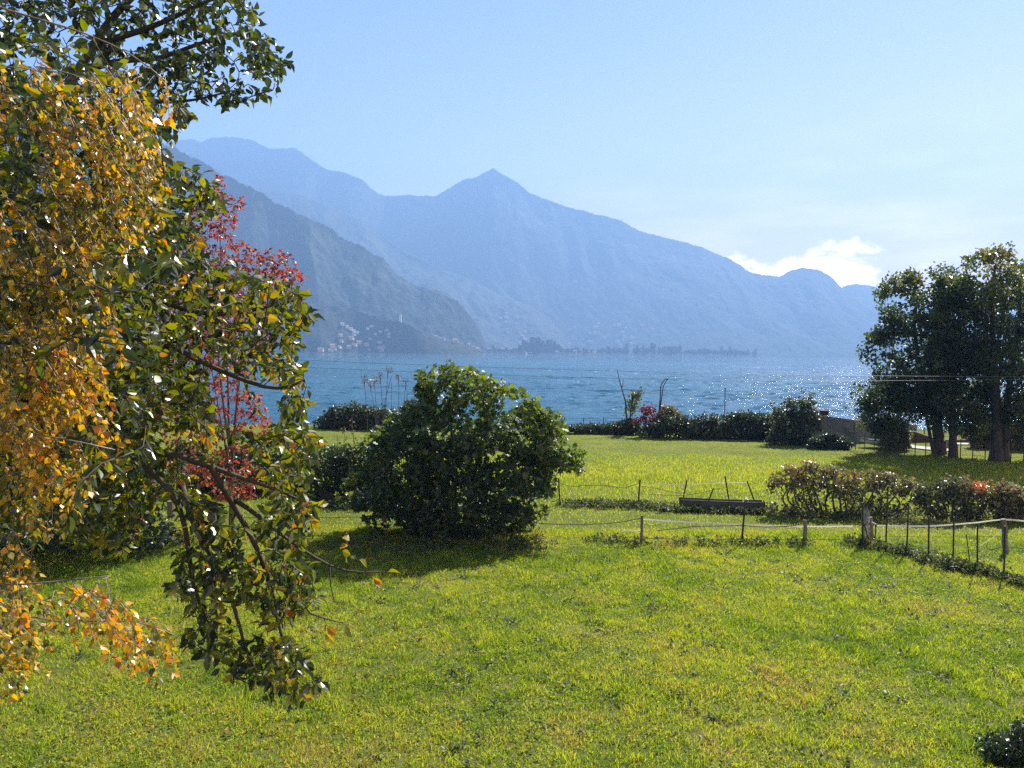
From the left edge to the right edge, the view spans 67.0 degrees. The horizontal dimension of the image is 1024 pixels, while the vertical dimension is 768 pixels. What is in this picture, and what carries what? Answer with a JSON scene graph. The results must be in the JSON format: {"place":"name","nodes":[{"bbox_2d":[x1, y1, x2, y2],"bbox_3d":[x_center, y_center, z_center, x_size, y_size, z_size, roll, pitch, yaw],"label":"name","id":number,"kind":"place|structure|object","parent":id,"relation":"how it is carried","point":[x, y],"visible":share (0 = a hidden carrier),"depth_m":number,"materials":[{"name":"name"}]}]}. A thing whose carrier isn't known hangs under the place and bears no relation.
{"place":"outdoors","nodes":[
{"label":"outdoors","id":0,"kind":"place"},
{"bbox_2d":[1,79,486,353],"bbox_3d":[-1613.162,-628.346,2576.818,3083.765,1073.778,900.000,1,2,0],"label":"mountain","id":1,"kind":"structure","parent":0,"point":[336,269],"depth_m":2486.42,"materials":[{"name":"blue stone"}]},
{"bbox_2d":[60,273,482,353],"bbox_3d":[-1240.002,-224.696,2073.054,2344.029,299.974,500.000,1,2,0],"label":"hill","id":2,"kind":"structure","parent":0,"point":[403,338],"depth_m":2038.42,"materials":[{"name":"blue stone"}]},
{"bbox_2d":[165,144,573,352],"bbox_3d":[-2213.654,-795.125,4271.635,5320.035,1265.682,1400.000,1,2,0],"label":"mountain","id":3,"kind":"structure","parent":0,"point":[486,308],"depth_m":4107.34,"materials":[{"name":"blue stone"}]},
{"bbox_2d":[0,424,1023,767],"bbox_3d":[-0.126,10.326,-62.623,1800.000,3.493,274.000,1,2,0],"label":"ground","id":4,"kind":"structure","parent":0,"point":[566,516],"depth_m":15.33,"materials":[{"name":"green plant"}]},
{"bbox_2d":[0,6,179,704],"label":"birch tree","id":5,"kind":"object","parent":4,"relation":"on","point":[63,358],"visible":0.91,"depth_m":3.76,"materials":[{"name":"yellow plant"}]},
{"bbox_2d":[0,324,184,558],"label":"evergreen bush","id":6,"kind":"object","parent":4,"relation":"on","point":[163,537],"visible":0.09,"depth_m":22.19,"materials":[{"name":"green plant"}]},
{"bbox_2d":[167,500,174,518],"bbox_3d":[-12.008,4.543,27.235,0.255,0.857,0.255,2,3,22],"label":"wooden post","id":7,"kind":"object","parent":4,"relation":"on","point":[170,506],"visible":0.5,"depth_m":27.13,"materials":[{"name":"grey wood"}]},
{"bbox_2d":[0,0,400,715],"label":"broadleaf tree","id":8,"kind":"object","parent":4,"relation":"on","point":[148,418],"visible":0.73,"depth_m":5.64,"materials":[{"name":"green plant"}]},
{"bbox_2d":[151,174,308,530],"bbox_3d":[-9.287,-0.963,25.186,5.417,11.599,2.115,1,2,0],"label":"red tree","id":9,"kind":"object","parent":4,"relation":"on","point":[231,450],"visible":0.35,"depth_m":25.05,"materials":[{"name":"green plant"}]},
{"bbox_2d":[157,442,303,494],"bbox_3d":[-11.651,3.628,32.162,6.527,2.536,2.193,1,2,0],"label":"bramble thicket","id":10,"kind":"object","parent":4,"relation":"on","point":[241,456],"visible":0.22,"depth_m":31.83,"materials":[{"name":"red plant"}]},
{"bbox_2d":[160,516,379,534],"bbox_3d":[-8.857,4.624,24.768,9.372,0.976,1.320,1,2,0],"label":"wire fence","id":11,"kind":"object","parent":4,"relation":"on","point":[319,517],"visible":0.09,"depth_m":25.40,"materials":[{"name":"grey metal"}]},
{"bbox_2d":[319,491,334,499],"bbox_3d":[-7.282,4.441,30.532,0.580,0.398,0.400,1,2,0],"label":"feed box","id":12,"kind":"object","parent":4,"relation":"on","point":[327,494],"visible":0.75,"depth_m":30.35,"materials":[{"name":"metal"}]},
{"bbox_2d":[293,436,386,501],"bbox_3d":[-6.896,3.496,30.998,4.450,2.979,2.082,1,2,0],"label":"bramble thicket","id":13,"kind":"object","parent":4,"relation":"on","point":[340,468],"visible":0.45,"depth_m":30.62,"materials":[{"name":"green plant"}]},
{"bbox_2d":[311,400,378,429],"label":"shore bush","id":14,"kind":"object","parent":4,"relation":"on","point":[333,417],"visible":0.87,"depth_m":57.99,"materials":[{"name":"green plant"}]},
{"bbox_2d":[360,366,421,504],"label":"dry stalks","id":15,"kind":"object","parent":4,"relation":"on","point":[374,382],"visible":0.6,"depth_m":30.03,"materials":[{"name":"brown plant"}]},
{"bbox_2d":[363,398,436,430],"bbox_3d":[-8.288,2.431,58.188,6.426,3.142,2.480,1,2,0],"label":"shore bush","id":16,"kind":"object","parent":4,"relation":"on","point":[371,423],"visible":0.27,"depth_m":57.78,"materials":[{"name":"green plant"}]},
{"bbox_2d":[334,358,587,541],"bbox_3d":[-1.610,2.213,25.216,8.263,6.118,4.155,1,2,0],"label":"bush","id":17,"kind":"object","parent":4,"relation":"on","point":[432,488],"visible":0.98,"depth_m":24.41,"materials":[{"name":"green plant"}]},
{"bbox_2d":[0,502,1001,767],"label":"fallen leaves","id":18,"kind":"object","parent":4,"relation":"on","point":[330,678],"visible":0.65,"depth_m":13.27,"materials":[{"name":"brown plant"}]},
{"bbox_2d":[27,530,1023,767],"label":"lawn weeds","id":19,"kind":"object","parent":4,"relation":"on","point":[476,735],"visible":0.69,"depth_m":16.08,"materials":[{"name":"green plant"}]},
{"bbox_2d":[566,417,642,434],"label":"hedge","id":20,"kind":"object","parent":4,"relation":"on","point":[623,427],"visible":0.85,"depth_m":56.84,"materials":[{"name":"green plant"}]},
{"bbox_2d":[617,370,627,420],"bbox_3d":[8.209,1.299,57.105,0.964,4.661,0.158,1,2,0],"label":"bare sapling","id":21,"kind":"object","parent":4,"relation":"on","point":[624,398],"visible":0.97,"depth_m":57.08,"materials":[{"name":"wood"}]},
{"bbox_2d":[623,386,646,422],"bbox_3d":[9.120,1.909,57.114,1.752,3.487,2.279,1,2,0],"label":"young tree","id":22,"kind":"object","parent":4,"relation":"on","point":[636,396],"visible":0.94,"depth_m":57.14,"materials":[{"name":"green plant"}]},
{"bbox_2d":[631,402,661,436],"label":"red bush","id":23,"kind":"object","parent":4,"relation":"on","point":[643,418],"visible":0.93,"depth_m":55.51,"materials":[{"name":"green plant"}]},
{"bbox_2d":[558,479,745,504],"bbox_3d":[5.431,4.394,30.383,7.608,1.319,0.271,1,2,0],"label":"rope fence","id":24,"kind":"object","parent":4,"relation":"on","point":[639,488],"visible":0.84,"depth_m":30.48,"materials":[{"name":"fabric"}]},
{"bbox_2d":[281,493,1023,586],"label":"weeds","id":25,"kind":"object","parent":4,"relation":"on","point":[962,565],"visible":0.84,"depth_m":24.20,"materials":[{"name":"green plant"}]},
{"bbox_2d":[658,378,667,418],"bbox_3d":[10.965,1.589,56.128,0.714,4.105,0.157,1,2,0],"label":"dead trunk","id":26,"kind":"object","parent":4,"relation":"on","point":[660,399],"visible":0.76,"depth_m":56.07,"materials":[{"name":"wood"}]},
{"bbox_2d":[656,403,683,436],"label":"brown bush","id":27,"kind":"object","parent":4,"relation":"on","point":[670,410],"visible":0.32,"depth_m":55.85,"materials":[{"name":"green plant"}]},
{"bbox_2d":[539,497,852,545],"bbox_3d":[5.967,4.430,24.368,10.218,1.772,0.456,1,2,0],"label":"tape fence","id":28,"kind":"object","parent":4,"relation":"on","point":[804,526],"visible":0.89,"depth_m":24.53,"materials":[{"name":"white fabric"}]},
{"bbox_2d":[636,409,786,439],"bbox_3d":[14.424,2.981,55.160,11.154,2.553,2.630,1,2,0],"label":"ivy hedge","id":29,"kind":"object","parent":4,"relation":"on","point":[751,425],"visible":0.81,"depth_m":54.62,"materials":[{"name":"green plant"}]},
{"bbox_2d":[679,497,765,512],"bbox_3d":[8.006,4.679,29.559,3.173,0.535,0.484,1,2,7],"label":"trough","id":30,"kind":"object","parent":4,"relation":"on","point":[705,502],"visible":0.76,"depth_m":29.42,"materials":[{"name":"metal"}]},
{"bbox_2d":[724,476,728,498],"bbox_3d":[8.507,4.279,30.501,0.301,1.318,0.048,1,2,0],"label":"stake","id":31,"kind":"object","parent":4,"relation":"on","point":[726,487],"visible":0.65,"depth_m":30.47,"materials":[{"name":"wood"}]},
{"bbox_2d":[763,387,821,444],"bbox_3d":[18.944,2.318,52.078,4.049,4.180,2.547,1,2,0],"label":"bushy shrub","id":32,"kind":"object","parent":4,"relation":"on","point":[790,431],"visible":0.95,"depth_m":51.76,"materials":[{"name":"green plant"}]},
{"bbox_2d":[804,429,852,449],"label":"dark shrub","id":33,"kind":"object","parent":4,"relation":"on","point":[831,441],"visible":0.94,"depth_m":49.42,"materials":[{"name":"green plant"}]},
{"bbox_2d":[765,458,917,517],"bbox_3d":[12.611,3.977,29.100,6.237,2.394,1.688,1,2,0],"label":"creeper hedge","id":34,"kind":"object","parent":4,"relation":"on","point":[880,481],"visible":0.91,"depth_m":28.90,"materials":[{"name":"green plant"}]},
{"bbox_2d":[847,428,854,446],"bbox_3d":[22.523,3.561,51.432,0.225,1.193,0.808,0,2,-13],"label":"plank","id":35,"kind":"object","parent":4,"relation":"on","point":[851,437],"visible":0.64,"depth_m":51.41,"materials":[{"name":"grey wood"}]},
{"bbox_2d":[798,414,917,443],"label":"plaster wall","id":36,"kind":"structure","parent":4,"relation":"on","point":[832,425],"depth_m":52.75,"materials":[{"name":"paint"}]},
{"bbox_2d":[819,410,829,415],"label":"chimney block","id":37,"kind":"structure","parent":36,"relation":"on","point":[824,412],"depth_m":52.32,"materials":[{"name":"grey concrete"}]},
{"bbox_2d":[862,502,868,542],"bbox_3d":[11.124,4.546,24.285,0.340,1.660,0.089,1,2,9],"label":"metal post","id":38,"kind":"object","parent":4,"relation":"on","point":[863,525],"visible":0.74,"depth_m":24.27,"materials":[{"name":"metal"}]},
{"bbox_2d":[860,507,871,538],"bbox_3d":[11.159,4.463,24.404,0.412,1.322,0.254,1,2,0],"label":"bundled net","id":39,"kind":"object","parent":38,"relation":"hanging from","point":[866,518],"visible":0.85,"depth_m":24.38,"materials":[{"name":"grey fabric"}]},
{"bbox_2d":[860,437,879,445],"bbox_3d":[23.631,3.798,50.616,1.649,0.558,1.314,1,2,12],"label":"dinghy","id":40,"kind":"object","parent":4,"relation":"on","point":[869,440],"visible":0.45,"depth_m":50.41,"materials":[{"name":"white paint"}]},
{"bbox_2d":[868,517,875,538],"bbox_3d":[11.602,4.851,24.931,0.267,1.030,0.920,2,3,23],"label":"wooden post","id":41,"kind":"object","parent":4,"relation":"on","point":[871,522],"visible":0.58,"depth_m":25.17,"materials":[{"name":"grey wood"}]},
{"bbox_2d":[878,416,913,450],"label":"garden shrub","id":42,"kind":"object","parent":4,"relation":"on","point":[898,441],"visible":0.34,"depth_m":49.13,"materials":[{"name":"green plant"}]},
{"bbox_2d":[843,261,963,454],"bbox_3d":[24.492,-1.585,48.033,8.131,12.150,5.104,1,2,0],"label":"garden tree","id":43,"kind":"object","parent":4,"relation":"on","point":[900,398],"visible":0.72,"depth_m":47.22,"materials":[{"name":"green plant"}]},
{"bbox_2d":[848,431,1023,462],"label":"garden fence","id":44,"kind":"object","parent":4,"relation":"on","point":[960,440],"visible":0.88,"depth_m":45.94,"materials":[{"name":"metal"}]},
{"bbox_2d":[908,431,967,442],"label":"wall","id":45,"kind":"structure","parent":4,"relation":"on","point":[920,436],"depth_m":54.07,"materials":[{"name":"concrete"}]},
{"bbox_2d":[877,486,1023,573],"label":"net fence","id":46,"kind":"object","parent":4,"relation":"on","point":[928,526],"visible":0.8,"depth_m":23.25,"materials":[{"name":"metal"}]},
{"bbox_2d":[910,473,1002,519],"bbox_3d":[16.395,4.204,28.585,3.499,1.909,1.406,1,2,0],"label":"creeper hedge","id":47,"kind":"object","parent":4,"relation":"on","point":[956,495],"visible":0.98,"depth_m":28.34,"materials":[{"name":"green plant"}]},
{"bbox_2d":[921,270,1003,457],"bbox_3d":[27.066,-1.098,46.305,7.294,11.384,3.956,0,2,-15],"label":"garden tree","id":48,"kind":"object","parent":4,"relation":"on","point":[947,404],"visible":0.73,"depth_m":45.54,"materials":[{"name":"green plant"}]},
{"bbox_2d":[967,426,990,448],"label":"garden shrub","id":49,"kind":"object","parent":4,"relation":"on","point":[977,441],"visible":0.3,"depth_m":50.75,"materials":[{"name":"green plant"}]},
{"bbox_2d":[951,241,1023,461],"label":"garden tree","id":50,"kind":"object","parent":4,"relation":"on","point":[994,290],"visible":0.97,"depth_m":44.20,"materials":[{"name":"green plant"}]},
{"bbox_2d":[973,709,1023,767],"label":"corner shrub","id":51,"kind":"object","parent":4,"relation":"on","point":[1007,746],"visible":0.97,"depth_m":11.54,"materials":[{"name":"green plant"}]},
{"bbox_2d":[986,478,1023,522],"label":"creeper hedge","id":52,"kind":"object","parent":4,"relation":"on","point":[1011,498],"visible":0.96,"depth_m":28.15,"materials":[{"name":"green plant"}]},
{"bbox_2d":[1000,518,1009,553],"bbox_3d":[15.012,4.778,23.531,0.360,1.386,0.188,1,2,0],"label":"wooden post","id":53,"kind":"object","parent":4,"relation":"on","point":[1003,522],"visible":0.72,"depth_m":23.47,"materials":[{"name":"grey wood"}]},
{"bbox_2d":[1010,423,1023,450],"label":"garden shrub","id":54,"kind":"object","parent":4,"relation":"on","point":[1017,439],"visible":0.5,"depth_m":49.66,"materials":[{"name":"green plant"}]},
{"bbox_2d":[0,0,1023,303],"label":"sky","id":55,"kind":"structure","parent":0,"point":[850,141],"materials":[{"name":"blue"}]},
{"bbox_2d":[164,137,924,357],"bbox_3d":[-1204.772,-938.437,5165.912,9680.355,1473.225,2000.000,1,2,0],"label":"mountain","id":56,"kind":"structure","parent":0,"point":[563,269],"depth_m":4838.12,"materials":[{"name":"blue stone"}]},
{"bbox_2d":[97,351,1023,428],"bbox_3d":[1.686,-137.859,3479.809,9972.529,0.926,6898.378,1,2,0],"label":"lake water","id":57,"kind":"structure","parent":0,"point":[596,397],"depth_m":201.86,"materials":[{"name":"blue liquid"}]},
{"bbox_2d":[114,425,1023,540],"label":"meadow grass","id":58,"kind":"structure","parent":0,"point":[746,475],"depth_m":37.84,"materials":[{"name":"green plant"}]},
{"bbox_2d":[204,355,1022,376],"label":"overhead cable","id":59,"kind":"object","parent":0,"point":[720,373],"visible":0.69,"depth_m":40.00,"materials":[{"name":"grey metal"}]},
{"bbox_2d":[220,362,1018,380],"bbox_3d":[0.691,-1.222,39.983,69.785,1.795,0.015,1,2,0],"label":"overhead cable","id":60,"kind":"object","parent":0,"point":[694,379],"visible":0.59,"depth_m":40.01,"materials":[{"name":"grey metal"}]},
{"bbox_2d":[487,353,757,356],"bbox_3d":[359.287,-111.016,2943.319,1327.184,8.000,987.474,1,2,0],"label":"peninsula","id":61,"kind":"object","parent":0,"point":[625,354],"visible":0.43,"depth_m":2890.56},
{"bbox_2d":[522,341,534,353],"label":"tree","id":62,"kind":"object","parent":61,"relation":"on","point":[529,346],"visible":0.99,"depth_m":2661.15,"materials":[{"name":"blue plant"}]},
{"bbox_2d":[529,337,536,353],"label":"tree","id":63,"kind":"object","parent":61,"relation":"on","point":[532,339],"visible":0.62,"depth_m":2707.08,"materials":[{"name":"blue plant"}]},
{"bbox_2d":[535,337,541,353],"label":"tree","id":64,"kind":"object","parent":61,"relation":"on","point":[538,339],"visible":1,"depth_m":2679.77,"materials":[{"name":"green plant"}]},
{"bbox_2d":[535,343,546,350],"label":"tree","id":65,"kind":"object","parent":61,"relation":"on","point":[542,345],"visible":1,"depth_m":2679.02,"materials":[{"name":"green plant"}]},
{"bbox_2d":[545,341,548,352],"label":"tree","id":66,"kind":"object","parent":61,"relation":"on","point":[547,348],"visible":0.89,"depth_m":2733.57,"materials":[{"name":"green plant"}]},
{"bbox_2d":[549,339,553,352],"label":"tree","id":67,"kind":"object","parent":61,"relation":"on","point":[551,350],"visible":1,"depth_m":2739.74,"materials":[{"name":"green plant"}]},
{"bbox_2d":[553,340,555,353],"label":"tree","id":68,"kind":"object","parent":61,"relation":"on","point":[554,345],"visible":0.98,"depth_m":2762.64,"materials":[{"name":"green plant"}]},
{"bbox_2d":[649,342,654,353],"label":"tree","id":69,"kind":"object","parent":61,"relation":"on","point":[651,349],"visible":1,"depth_m":2900.40,"materials":[{"name":"green plant"}]},
{"bbox_2d":[907,445,947,450],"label":"path","id":70,"kind":"structure","parent":0,"point":[921,447],"depth_m":50.30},
{"bbox_2d":[842,284,1023,358],"bbox_3d":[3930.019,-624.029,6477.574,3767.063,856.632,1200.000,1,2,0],"label":"mountain","id":71,"kind":"structure","parent":0,"point":[863,291],"depth_m":6399.74,"materials":[{"name":"blue stone"}]}
]}

